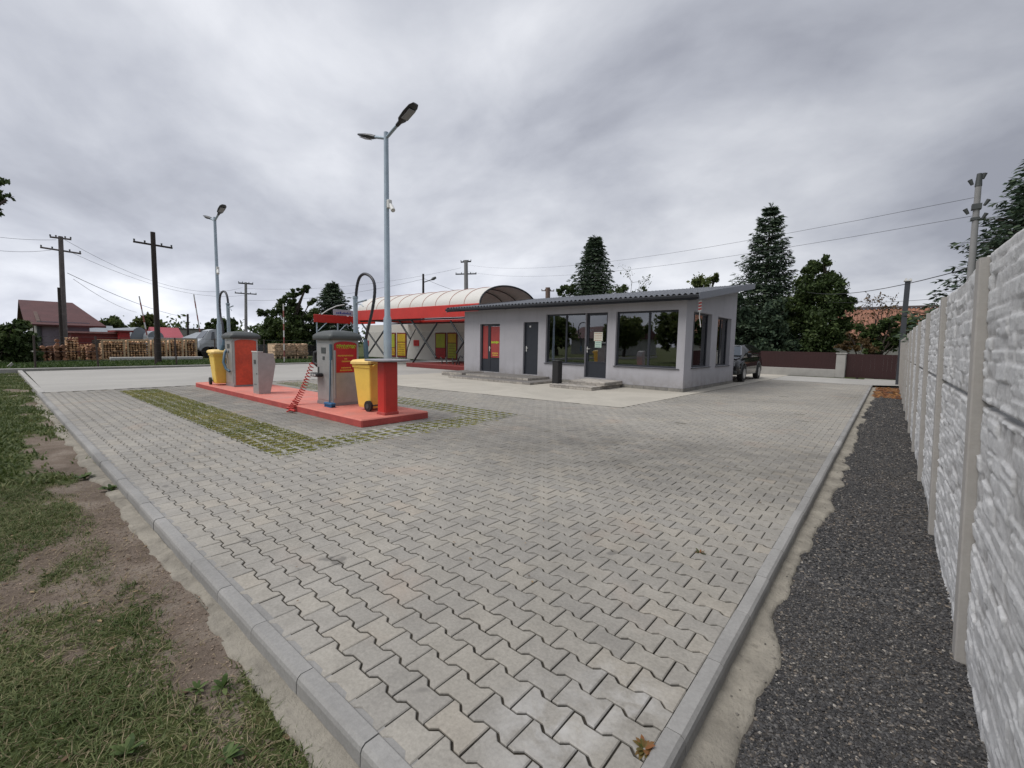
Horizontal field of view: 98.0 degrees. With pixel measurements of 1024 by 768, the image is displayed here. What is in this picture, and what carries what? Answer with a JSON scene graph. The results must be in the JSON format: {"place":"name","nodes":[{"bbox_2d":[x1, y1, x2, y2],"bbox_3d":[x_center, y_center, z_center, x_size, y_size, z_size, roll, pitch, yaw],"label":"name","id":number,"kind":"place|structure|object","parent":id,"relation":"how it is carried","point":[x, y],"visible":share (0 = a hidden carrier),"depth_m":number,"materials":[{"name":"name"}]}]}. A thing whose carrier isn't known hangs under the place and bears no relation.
{"place":"outdoors","nodes":[
{"label":"outdoors","id":0,"kind":"place"},
{"bbox_2d":[0,374,86,479],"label":"soil","id":1,"kind":"structure","parent":0,"point":[59,454],"depth_m":5.86,"materials":[{"name":"brown soil"}]},
{"bbox_2d":[0,373,95,490],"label":"grass","id":2,"kind":"structure","parent":1,"relation":"on","point":[9,402],"depth_m":7.07,"materials":[{"name":"plant"}]},
{"bbox_2d":[0,470,307,767],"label":"soil","id":3,"kind":"structure","parent":0,"point":[94,497],"depth_m":2.27,"materials":[{"name":"brown soil"}]},
{"bbox_2d":[109,732,146,754],"bbox_3d":[-1.416,1.332,1.645,0.126,0.045,0.078,2,5,10],"label":"weed","id":4,"kind":"object","parent":3,"relation":"on","point":[129,743],"visible":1,"depth_m":1.64,"materials":[{"name":"green plant"}]},
{"bbox_2d":[3,498,289,761],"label":"fallen leaves","id":5,"kind":"object","parent":3,"relation":"on","point":[66,757],"visible":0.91,"depth_m":2.17,"materials":[{"name":"brown plant"}]},
{"bbox_2d":[0,479,303,767],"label":"dry straw","id":6,"kind":"object","parent":3,"relation":"on","point":[90,702],"visible":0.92,"depth_m":2.14,"materials":[{"name":"plant"}]},
{"bbox_2d":[210,673,231,694],"bbox_3d":[-1.264,1.304,1.945,0.101,0.048,0.077,2,5,9],"label":"weed","id":7,"kind":"object","parent":3,"relation":"on","point":[222,683],"visible":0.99,"depth_m":1.95,"materials":[{"name":"green plant"}]},
{"bbox_2d":[218,741,243,764],"bbox_3d":[-1.022,1.346,1.632,0.081,0.032,0.104,-1,5,-20],"label":"weed","id":8,"kind":"object","parent":3,"relation":"on","point":[231,750],"visible":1,"depth_m":1.63,"materials":[{"name":"green plant"}]},
{"bbox_2d":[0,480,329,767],"bbox_3d":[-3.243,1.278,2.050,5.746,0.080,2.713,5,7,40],"label":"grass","id":9,"kind":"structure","parent":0,"point":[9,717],"depth_m":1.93,"materials":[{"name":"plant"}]},
{"bbox_2d":[0,357,417,368],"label":"grass","id":10,"kind":"structure","parent":0,"point":[82,363],"depth_m":22.71,"materials":[{"name":"plant"}]},
{"bbox_2d":[25,361,456,392],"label":"road","id":11,"kind":"structure","parent":0,"point":[71,380],"depth_m":16.48,"materials":[{"name":"concrete"}]},
{"bbox_2d":[203,204,226,348],"bbox_3d":[-9.968,-2.962,15.095,1.857,5.719,0.320,5,7,40],"label":"street lamp","id":12,"kind":"object","parent":11,"relation":"on","point":[221,208],"visible":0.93,"depth_m":14.99,"materials":[{"name":"metal"}]},
{"bbox_2d":[556,283,576,296],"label":"tree","id":13,"kind":"object","parent":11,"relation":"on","point":[568,289],"visible":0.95,"depth_m":38.03,"materials":[{"name":"green plant"}]},
{"bbox_2d":[566,235,618,296],"bbox_3d":[7.041,-7.407,38.998,6.536,11.097,6.377,2,5,9],"label":"conifer","id":14,"kind":"object","parent":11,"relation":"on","point":[594,280],"visible":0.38,"depth_m":38.04,"materials":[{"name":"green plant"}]},
{"bbox_2d":[608,284,647,293],"bbox_3d":[9.159,-4.733,35.629,3.091,6.457,1.417,1,5,3],"label":"tree","id":15,"kind":"object","parent":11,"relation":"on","point":[623,288],"visible":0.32,"depth_m":35.24,"materials":[{"name":"green plant"}]},
{"bbox_2d":[119,382,521,457],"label":"turf blocks","id":16,"kind":"structure","parent":0,"point":[486,415],"depth_m":7.51,"materials":[{"name":"concrete"}]},
{"bbox_2d":[137,382,511,458],"bbox_3d":[-5.095,0.417,10.458,10.040,0.001,4.792,5,7,40],"label":"turf infill","id":17,"kind":"object","parent":16,"relation":"in","point":[367,431],"visible":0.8,"depth_m":7.49,"materials":[{"name":"plant"}]},
{"bbox_2d":[121,381,509,455],"bbox_3d":[-5.139,0.401,10.475,10.005,0.041,4.868,5,7,40],"label":"turf growth","id":18,"kind":"object","parent":17,"relation":"on","point":[179,403],"visible":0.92,"depth_m":7.86,"materials":[{"name":"plant"}]},
{"bbox_2d":[72,404,789,767],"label":"joint sand","id":19,"kind":"structure","parent":0,"point":[474,622],"depth_m":2.41,"materials":[{"name":"sand"}]},
{"bbox_2d":[42,393,417,765],"bbox_3d":[-5.850,0.789,6.180,15.644,0.001,0.042,5,7,40],"label":"edge mortar","id":20,"kind":"object","parent":19,"relation":"on","point":[267,616],"visible":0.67,"depth_m":2.31,"materials":[{"name":"concrete"}]},
{"bbox_2d":[633,734,655,759],"bbox_3d":[0.465,1.299,1.596,0.082,0.027,0.093,5,7,40],"label":"leaf","id":21,"kind":"object","parent":19,"relation":"on","point":[642,742],"visible":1,"depth_m":1.60,"materials":[{"name":"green plant"}]},
{"bbox_2d":[17,342,898,471],"bbox_3d":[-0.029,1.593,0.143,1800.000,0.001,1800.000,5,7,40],"label":"ground","id":22,"kind":"structure","parent":0,"point":[361,349],"depth_m":24.86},
{"bbox_2d":[0,177,15,216],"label":"roadside tree","id":23,"kind":"object","parent":22,"relation":"on","point":[3,182],"visible":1,"depth_m":4.85,"materials":[{"name":"green plant"}]},
{"bbox_2d":[18,370,44,394],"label":"kerb","id":24,"kind":"structure","parent":22,"relation":"on","point":[35,387],"depth_m":13.54,"materials":[{"name":"grey concrete"}]},
{"bbox_2d":[17,300,105,353],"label":"old house","id":25,"kind":"structure","parent":22,"relation":"on","point":[42,317],"depth_m":33.83,"materials":[{"name":"red tile"}]},
{"bbox_2d":[99,315,127,327],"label":"broadleaf tree","id":26,"kind":"object","parent":22,"relation":"on","point":[113,321],"visible":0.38,"depth_m":55.25,"materials":[{"name":"green plant"}]},
{"bbox_2d":[107,327,145,338],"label":"arched hall","id":27,"kind":"structure","parent":22,"relation":"on","point":[138,332],"depth_m":40.22,"materials":[{"name":"blue paint"}]},
{"bbox_2d":[129,312,167,330],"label":"broadleaf tree","id":28,"kind":"object","parent":22,"relation":"on","point":[149,319],"visible":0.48,"depth_m":57.20,"materials":[{"name":"green plant"}]},
{"bbox_2d":[148,327,182,337],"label":"pink roof house","id":29,"kind":"structure","parent":22,"relation":"on","point":[166,332],"depth_m":50.84,"materials":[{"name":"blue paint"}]},
{"bbox_2d":[2,354,363,361],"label":"grass verge","id":30,"kind":"object","parent":22,"relation":"on","point":[360,355],"depth_m":34.21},
{"bbox_2d":[0,318,45,363],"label":"bush","id":31,"kind":"object","parent":30,"relation":"on","point":[15,346],"visible":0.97,"depth_m":21.90,"materials":[{"name":"green plant"}]},
{"bbox_2d":[53,345,66,360],"bbox_3d":[-26.297,-1.825,25.870,1.565,0.914,0.524,5,7,40],"label":"firewood stack","id":32,"kind":"object","parent":30,"relation":"on","point":[59,352],"visible":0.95,"depth_m":25.50,"materials":[{"name":"brown wood"}]},
{"bbox_2d":[40,234,80,356],"bbox_3d":[-29.655,-5.645,29.523,0.323,8.182,1.903,5,7,40],"label":"wooden pole","id":33,"kind":"object","parent":30,"relation":"on","point":[60,250],"visible":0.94,"depth_m":29.32,"materials":[{"name":"brown wood"}]},
{"bbox_2d":[57,287,63,345],"bbox_3d":[-29.433,-3.880,29.049,0.190,4.755,0.241,5,7,40],"label":"wooden pole","id":34,"kind":"object","parent":30,"relation":"on","point":[61,336],"visible":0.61,"depth_m":28.98,"materials":[{"name":"brown wood"}]},
{"bbox_2d":[65,337,78,359],"bbox_3d":[-26.741,-2.158,27.011,1.572,1.365,0.610,5,7,40],"label":"firewood stack","id":35,"kind":"object","parent":30,"relation":"on","point":[72,349],"visible":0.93,"depth_m":26.67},
{"bbox_2d":[68,331,116,355],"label":"red shed","id":36,"kind":"structure","parent":30,"relation":"on","point":[86,337],"depth_m":32.02,"materials":[{"name":"paint"}]},
{"bbox_2d":[85,344,100,359],"bbox_3d":[-25.141,-1.914,26.677,1.477,0.996,0.658,5,7,40],"label":"firewood stack","id":37,"kind":"object","parent":30,"relation":"on","point":[90,354],"visible":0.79,"depth_m":26.26,"materials":[{"name":"brown wood"}]},
{"bbox_2d":[97,339,125,359],"bbox_3d":[-25.123,-2.152,27.914,1.780,1.268,1.121,5,7,40],"label":"firewood crate","id":38,"kind":"object","parent":30,"relation":"on","point":[111,348],"visible":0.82,"depth_m":27.48,"materials":[{"name":"wood"}]},
{"bbox_2d":[107,330,133,345],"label":"red shed","id":39,"kind":"structure","parent":30,"relation":"on","point":[123,334],"depth_m":32.91,"materials":[{"name":"paint"}]},
{"bbox_2d":[123,339,150,356],"bbox_3d":[-24.349,-2.238,28.822,1.780,1.304,1.157,5,7,40],"label":"firewood crate","id":40,"kind":"object","parent":30,"relation":"on","point":[136,347],"visible":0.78,"depth_m":28.40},
{"bbox_2d":[133,232,172,362],"bbox_3d":[-19.618,-4.606,24.566,0.276,7.352,1.704,5,7,40],"label":"wooden pole","id":41,"kind":"object","parent":30,"relation":"on","point":[153,244],"visible":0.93,"depth_m":24.46,"materials":[{"name":"brown wood"}]},
{"bbox_2d":[110,356,202,360],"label":"wall","id":42,"kind":"structure","parent":30,"relation":"on","point":[144,358],"depth_m":26.43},
{"bbox_2d":[147,339,167,356],"bbox_3d":[-23.658,-2.317,29.632,1.780,1.341,0.812,5,7,40],"label":"firewood crate","id":43,"kind":"object","parent":30,"relation":"on","point":[163,347],"visible":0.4,"depth_m":29.27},
{"bbox_2d":[32,335,312,367],"bbox_3d":[-16.236,-1.660,23.480,0.114,1.502,12.307,5,7,40],"label":"wire fence","id":44,"kind":"object","parent":30,"relation":"on","point":[97,358],"visible":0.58,"depth_m":21.90,"materials":[{"name":"metal"}]},
{"bbox_2d":[164,339,183,356],"bbox_3d":[-23.079,-2.384,30.310,1.780,1.374,0.813,5,7,40],"label":"firewood crate","id":45,"kind":"object","parent":30,"relation":"on","point":[171,347],"visible":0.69,"depth_m":29.90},
{"bbox_2d":[148,329,216,357],"bbox_3d":[-24.272,-3.044,33.044,1.850,2.144,3.927,5,7,40],"label":"flatbed lorry","id":46,"kind":"object","parent":30,"relation":"on","point":[205,340],"visible":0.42,"depth_m":33.42,"materials":[{"name":"blue paint"}]},
{"bbox_2d":[177,338,197,356],"bbox_3d":[-22.541,-2.448,30.942,1.780,1.407,0.684,5,7,40],"label":"firewood crate","id":47,"kind":"object","parent":30,"relation":"on","point":[189,344],"visible":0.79,"depth_m":30.52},
{"bbox_2d":[268,344,283,359],"bbox_3d":[-16.651,-2.269,31.436,1.250,1.172,0.703,5,7,40],"label":"firewood pallet","id":48,"kind":"object","parent":30,"relation":"on","point":[275,347],"visible":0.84,"depth_m":31.07,"materials":[{"name":"brown wood"}]},
{"bbox_2d":[278,344,296,358],"bbox_3d":[-16.160,-2.318,32.014,1.250,1.184,0.836,5,7,40],"label":"firewood pallet","id":49,"kind":"object","parent":30,"relation":"on","point":[290,347],"visible":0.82,"depth_m":31.70,"materials":[{"name":"brown wood"}]},
{"bbox_2d":[256,284,324,343],"bbox_3d":[-18.363,-5.279,37.441,4.412,6.294,5.096,5,7,40],"label":"broadleaf tree","id":50,"kind":"object","parent":30,"relation":"on","point":[297,326],"visible":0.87,"depth_m":36.49,"materials":[{"name":"green plant"}]},
{"bbox_2d":[291,344,308,358],"bbox_3d":[-15.610,-2.372,32.659,1.250,1.196,0.840,5,7,40],"label":"firewood pallet","id":51,"kind":"object","parent":30,"relation":"on","point":[301,347],"visible":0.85,"depth_m":32.28,"materials":[{"name":"brown wood"}]},
{"bbox_2d":[301,281,362,350],"bbox_3d":[-16.086,-5.747,39.396,5.469,6.894,5.480,-1,6,-22],"label":"spruce","id":52,"kind":"object","parent":30,"relation":"on","point":[331,296],"visible":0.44,"depth_m":38.87,"materials":[{"name":"green plant"}]},
{"bbox_2d":[456,260,475,288],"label":"concrete pole","id":53,"kind":"object","parent":30,"relation":"on","point":[465,273],"visible":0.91,"depth_m":46.76,"materials":[{"name":"concrete"}]},
{"bbox_2d":[0,314,365,344],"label":"tree line","id":54,"kind":"object","parent":22,"relation":"on","point":[251,328],"visible":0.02,"depth_m":107.51,"materials":[{"name":"green plant"}]},
{"bbox_2d":[32,395,359,767],"bbox_3d":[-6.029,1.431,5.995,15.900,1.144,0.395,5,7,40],"label":"kerb bedding","id":55,"kind":"object","parent":22,"relation":"on","point":[293,709],"visible":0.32,"depth_m":2.17,"materials":[{"name":"concrete"}]},
{"bbox_2d":[0,360,437,373],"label":"kerb","id":56,"kind":"structure","parent":22,"relation":"on","point":[13,370],"depth_m":20.03,"materials":[{"name":"grey concrete"}]},
{"bbox_2d":[204,317,238,332],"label":"broadleaf tree","id":57,"kind":"object","parent":22,"relation":"on","point":[233,323],"visible":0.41,"depth_m":62.28,"materials":[{"name":"green plant"}]},
{"bbox_2d":[37,392,412,767],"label":"kerb","id":58,"kind":"structure","parent":22,"relation":"on","point":[351,729],"depth_m":2.12,"materials":[{"name":"concrete"}]},
{"bbox_2d":[235,281,256,331],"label":"concrete pole","id":59,"kind":"object","parent":22,"relation":"on","point":[245,293],"visible":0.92,"depth_m":52.10,"materials":[{"name":"concrete"}]},
{"bbox_2d":[314,285,533,369],"bbox_3d":[-7.020,-3.504,29.345,17.392,4.819,7.150,5,7,40],"label":"car wash","id":60,"kind":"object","parent":22,"relation":"on","point":[432,335],"visible":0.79,"depth_m":28.63,"materials":[{"name":"red paint"}]},
{"bbox_2d":[44,379,869,767],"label":"pavers","id":61,"kind":"object","parent":22,"relation":"on","point":[662,495],"visible":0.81,"depth_m":3.32,"materials":[{"name":"concrete"}]},
{"bbox_2d":[196,382,427,427],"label":"raised island","id":62,"kind":"structure","parent":61,"relation":"on","point":[356,415],"depth_m":8.85,"materials":[{"name":"red paint"}]},
{"bbox_2d":[206,349,225,383],"bbox_3d":[-8.328,-0.486,12.758,0.702,1.002,0.582,6,7,44],"label":"wheelie bin","id":63,"kind":"object","parent":62,"relation":"on","point":[218,370],"visible":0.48,"depth_m":12.51,"materials":[{"name":"yellow plastic"}]},
{"bbox_2d":[219,290,259,386],"bbox_3d":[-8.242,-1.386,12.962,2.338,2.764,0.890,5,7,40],"label":"vacuum kiosk","id":64,"kind":"object","parent":62,"relation":"on","point":[238,346],"visible":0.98,"depth_m":12.32,"materials":[{"name":"metal"}]},
{"bbox_2d":[225,341,232,382],"bbox_3d":[-7.829,-0.616,12.318,0.530,1.160,0.020,5,7,40],"label":"service door","id":65,"kind":"structure","parent":64,"relation":"in","point":[229,360],"depth_m":12.30,"materials":[{"name":"metal"}]},
{"bbox_2d":[251,351,274,393],"bbox_3d":[-6.070,-0.291,10.902,0.360,1.030,0.414,5,7,40],"label":"coin box","id":66,"kind":"object","parent":62,"relation":"on","point":[263,364],"visible":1,"depth_m":10.77,"materials":[{"name":"metal"}]},
{"bbox_2d":[324,344,335,407],"bbox_3d":[-3.584,-0.162,8.791,0.300,1.240,0.148,5,7,40],"label":"scrub brush","id":67,"kind":"object","parent":62,"relation":"on","point":[329,404],"visible":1,"depth_m":8.80,"materials":[{"name":"blue plastic"}]},
{"bbox_2d":[310,272,375,405],"bbox_3d":[-3.520,-0.929,9.124,1.407,2.711,0.881,5,7,40],"label":"vacuum kiosk","id":68,"kind":"object","parent":62,"relation":"on","point":[344,354],"visible":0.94,"depth_m":9.08,"materials":[{"name":"metal"}]},
{"bbox_2d":[286,362,314,411],"bbox_3d":[-4.344,0.049,9.089,0.295,0.975,0.716,2,5,11],"label":"air hose","id":69,"kind":"object","parent":68,"relation":"attached to","point":[291,404],"visible":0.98,"depth_m":9.10,"materials":[{"name":"red paint"}]},
{"bbox_2d":[317,343,329,400],"bbox_3d":[-3.834,-0.253,9.078,0.540,1.160,0.020,5,7,40],"label":"service door","id":70,"kind":"structure","parent":68,"relation":"in","point":[323,365],"depth_m":9.10,"materials":[{"name":"metal"}]},
{"bbox_2d":[350,359,377,411],"bbox_3d":[-2.673,0.000,8.589,0.688,0.983,0.571,5,6,36],"label":"wheelie bin","id":71,"kind":"object","parent":62,"relation":"on","point":[366,376],"visible":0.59,"depth_m":8.39,"materials":[{"name":"yellow plastic"}]},
{"bbox_2d":[364,359,409,414],"bbox_3d":[-2.252,0.050,8.070,0.720,0.994,0.660,5,7,40],"label":"pedestal table","id":72,"kind":"object","parent":62,"relation":"on","point":[387,388],"visible":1,"depth_m":7.96,"materials":[{"name":"red paint"}]},
{"bbox_2d":[357,102,417,358],"bbox_3d":[-2.485,-2.266,8.848,1.857,5.719,0.320,5,7,40],"label":"street lamp","id":73,"kind":"object","parent":61,"relation":"on","point":[408,112],"visible":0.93,"depth_m":8.75,"materials":[{"name":"metal"}]},
{"bbox_2d":[398,373,786,407],"bbox_3d":[4.699,-0.402,21.417,12.040,0.001,21.300,5,7,40],"label":"concrete apron","id":74,"kind":"object","parent":22,"relation":"on","point":[621,397],"visible":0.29,"depth_m":14.01,"materials":[{"name":"concrete"}]},
{"bbox_2d":[552,360,562,383],"bbox_3d":[1.557,-0.363,15.359,0.340,0.894,0.340,5,7,40],"label":"pedestal bin","id":75,"kind":"object","parent":74,"relation":"on","point":[556,371],"visible":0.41,"depth_m":15.26,"materials":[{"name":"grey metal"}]},
{"bbox_2d":[442,284,754,391],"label":"office building","id":76,"kind":"structure","parent":74,"relation":"on","point":[661,340],"depth_m":16.34,"materials":[{"name":"paint"}]},
{"bbox_2d":[481,324,499,371],"bbox_3d":[-0.926,-1.607,19.851,1.214,2.104,0.130,6,7,42],"label":"door","id":77,"kind":"structure","parent":76,"relation":"in","point":[490,332],"depth_m":19.87,"materials":[{"name":"paint"}]},
{"bbox_2d":[524,322,537,374],"bbox_3d":[0.821,-1.459,18.285,0.776,2.134,0.116,5,7,40],"label":"door","id":78,"kind":"structure","parent":76,"relation":"in","point":[531,328],"depth_m":18.31,"materials":[{"name":"paint"}]},
{"bbox_2d":[547,313,585,364],"bbox_3d":[2.040,-1.723,17.117,1.868,1.918,0.210,6,7,42],"label":"window","id":79,"kind":"structure","parent":76,"relation":"in","point":[565,332],"depth_m":17.14,"materials":[{"name":"glass"}]},
{"bbox_2d":[585,312,607,377],"bbox_3d":[3.111,-1.406,16.245,0.911,2.354,0.135,5,7,40],"label":"door","id":80,"kind":"structure","parent":76,"relation":"in","point":[597,323],"depth_m":16.27,"materials":[{"name":"paint"}]},
{"bbox_2d":[616,310,678,369],"bbox_3d":[4.507,-1.491,14.914,2.340,1.898,0.210,6,7,42],"label":"window","id":81,"kind":"structure","parent":76,"relation":"in","point":[645,339],"depth_m":14.95,"materials":[{"name":"glass"}]},
{"bbox_2d":[691,312,707,368],"bbox_3d":[6.417,-1.485,15.235,0.250,1.858,1.920,5,7,41],"label":"window","id":82,"kind":"structure","parent":76,"relation":"in","point":[699,344],"depth_m":15.49,"materials":[{"name":"glass"}]},
{"bbox_2d":[715,318,729,366],"bbox_3d":[8.028,-1.602,17.077,0.250,1.838,1.780,5,7,41],"label":"window","id":83,"kind":"structure","parent":76,"relation":"in","point":[722,323],"depth_m":17.37,"materials":[{"name":"glass"}]},
{"bbox_2d":[733,344,761,381],"bbox_3d":[10.104,-1.034,20.625,2.140,1.595,4.680,5,7,40],"label":"parked car","id":84,"kind":"object","parent":74,"relation":"on","point":[747,359],"visible":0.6,"depth_m":19.56,"materials":[{"name":"black paint"}]},
{"bbox_2d":[760,351,847,377],"bbox_3d":[11.710,-1.468,27.471,14.310,1.300,0.460,5,7,40],"label":"sheet metal fence","id":85,"kind":"object","parent":74,"relation":"on","point":[823,364],"visible":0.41,"depth_m":23.95,"materials":[{"name":"brown metal"}]},
{"bbox_2d":[845,354,897,379],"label":"sheet metal gate","id":86,"kind":"structure","parent":85,"relation":"attached to","point":[878,367],"depth_m":22.18,"materials":[{"name":"metal"}]},
{"bbox_2d":[686,272,719,287],"bbox_3d":[14.742,-5.025,34.709,2.182,7.411,2.224,5,7,40],"label":"tree","id":87,"kind":"object","parent":22,"relation":"on","point":[699,282],"visible":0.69,"depth_m":34.12,"materials":[{"name":"green plant"}]},
{"bbox_2d":[641,385,872,767],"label":"kerb","id":88,"kind":"structure","parent":22,"relation":"on","point":[675,740],"depth_m":2.15,"materials":[{"name":"concrete"}]},
{"bbox_2d":[735,293,803,351],"bbox_3d":[15.412,-3.268,27.820,3.870,5.174,4.584,-1,6,-23],"label":"dark thicket","id":89,"kind":"object","parent":22,"relation":"on","point":[767,323],"visible":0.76,"depth_m":26.70,"materials":[{"name":"green plant"}]},
{"bbox_2d":[729,202,820,350],"bbox_3d":[16.538,-6.333,29.451,6.930,11.008,6.629,1,5,1],"label":"spruce","id":90,"kind":"object","parent":22,"relation":"on","point":[766,271],"visible":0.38,"depth_m":28.49,"materials":[{"name":"green plant"}]},
{"bbox_2d":[681,387,875,767],"bbox_3d":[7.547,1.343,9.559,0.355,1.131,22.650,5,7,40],"label":"kerb bedding","id":91,"kind":"object","parent":22,"relation":"on","point":[717,742],"visible":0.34,"depth_m":2.14,"materials":[{"name":"concrete"}]},
{"bbox_2d":[710,415,871,767],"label":"loose stones","id":92,"kind":"object","parent":91,"relation":"on","point":[737,714],"visible":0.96,"depth_m":2.14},
{"bbox_2d":[766,254,859,352],"bbox_3d":[18.082,-4.257,27.337,5.252,7.332,3.802,5,7,40],"label":"broadleaf tree","id":93,"kind":"object","parent":22,"relation":"on","point":[823,314],"visible":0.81,"depth_m":26.32,"materials":[{"name":"green plant"}]},
{"bbox_2d":[833,331,880,378],"bbox_3d":[18.105,-1.510,23.429,2.014,2.537,1.096,5,7,40],"label":"autumn shrub","id":94,"kind":"object","parent":22,"relation":"on","point":[865,342],"visible":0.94,"depth_m":23.31,"materials":[{"name":"brown plant"}]},
{"bbox_2d":[735,445,989,767],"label":"gravel bed","id":95,"kind":"object","parent":22,"relation":"on","point":[892,756],"visible":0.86,"depth_m":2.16,"materials":[{"name":"gravel"}]},
{"bbox_2d":[792,423,952,624],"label":"gravel","id":96,"kind":"structure","parent":95,"relation":"on","point":[805,569],"depth_m":3.54,"materials":[{"name":"gravel"}]},
{"bbox_2d":[844,291,901,337],"bbox_3d":[20.938,-3.118,25.616,4.387,4.275,2.791,2,5,9],"label":"bare tree","id":97,"kind":"object","parent":22,"relation":"on","point":[873,313],"visible":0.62,"depth_m":25.31,"materials":[{"name":"green plant"}]},
{"bbox_2d":[855,386,911,451],"bbox_3d":[10.790,0.570,12.824,0.960,0.023,15.400,5,7,40],"label":"gravel bed","id":98,"kind":"object","parent":22,"relation":"on","point":[883,433],"visible":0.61,"depth_m":7.91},
{"bbox_2d":[873,387,901,398],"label":"fallen leaves","id":99,"kind":"object","parent":98,"relation":"on","point":[895,393],"visible":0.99,"depth_m":15.82,"materials":[{"name":"orange plant"}]},
{"bbox_2d":[898,229,1023,767],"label":"concrete fence","id":100,"kind":"object","parent":98,"relation":"on","point":[961,377],"visible":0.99,"depth_m":2.00,"materials":[{"name":"concrete"}]},
{"bbox_2d":[834,305,938,371],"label":"tiled house","id":101,"kind":"structure","parent":22,"relation":"on","point":[856,318],"depth_m":32.51,"materials":[{"name":"orange tile"}]},
{"bbox_2d":[849,310,932,378],"bbox_3d":[20.186,-2.071,23.691,1.903,3.696,3.895,-3,7,-39],"label":"hedge shrub","id":102,"kind":"object","parent":22,"relation":"on","point":[885,342],"visible":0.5,"depth_m":23.72,"materials":[{"name":"green plant"}]},
{"bbox_2d":[891,159,1023,341],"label":"spruce","id":103,"kind":"object","parent":22,"relation":"on","point":[1004,225],"visible":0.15,"depth_m":10.82,"materials":[{"name":"green plant"}]},
{"bbox_2d":[963,173,990,280],"bbox_3d":[10.651,-1.919,10.444,0.444,5.813,0.172,5,7,40],"label":"concrete pole","id":104,"kind":"object","parent":22,"relation":"on","point":[976,206],"visible":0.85,"depth_m":10.25,"materials":[{"name":"concrete"}]},
{"bbox_2d":[0,0,1023,341],"label":"sky","id":105,"kind":"structure","parent":0,"point":[538,129],"materials":[{"name":"grey"}]},
{"bbox_2d":[295,379,861,494],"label":"joint sand","id":106,"kind":"structure","parent":0,"point":[701,436],"depth_m":7.43,"materials":[{"name":"sand"}]},
{"bbox_2d":[771,376,898,385],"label":"road","id":107,"kind":"structure","parent":0,"point":[843,380],"depth_m":20.82,"materials":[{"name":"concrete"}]},
{"bbox_2d":[895,278,911,386],"bbox_3d":[16.569,-2.149,18.883,0.260,4.568,0.300,5,7,40],"label":"steel post","id":108,"kind":"object","parent":107,"relation":"on","point":[905,306],"visible":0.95,"depth_m":18.75,"materials":[{"name":"metal"}]},
{"bbox_2d":[860,387,907,429],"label":"gravel","id":109,"kind":"structure","parent":0,"point":[889,407],"depth_m":10.88,"materials":[{"name":"gravel"}]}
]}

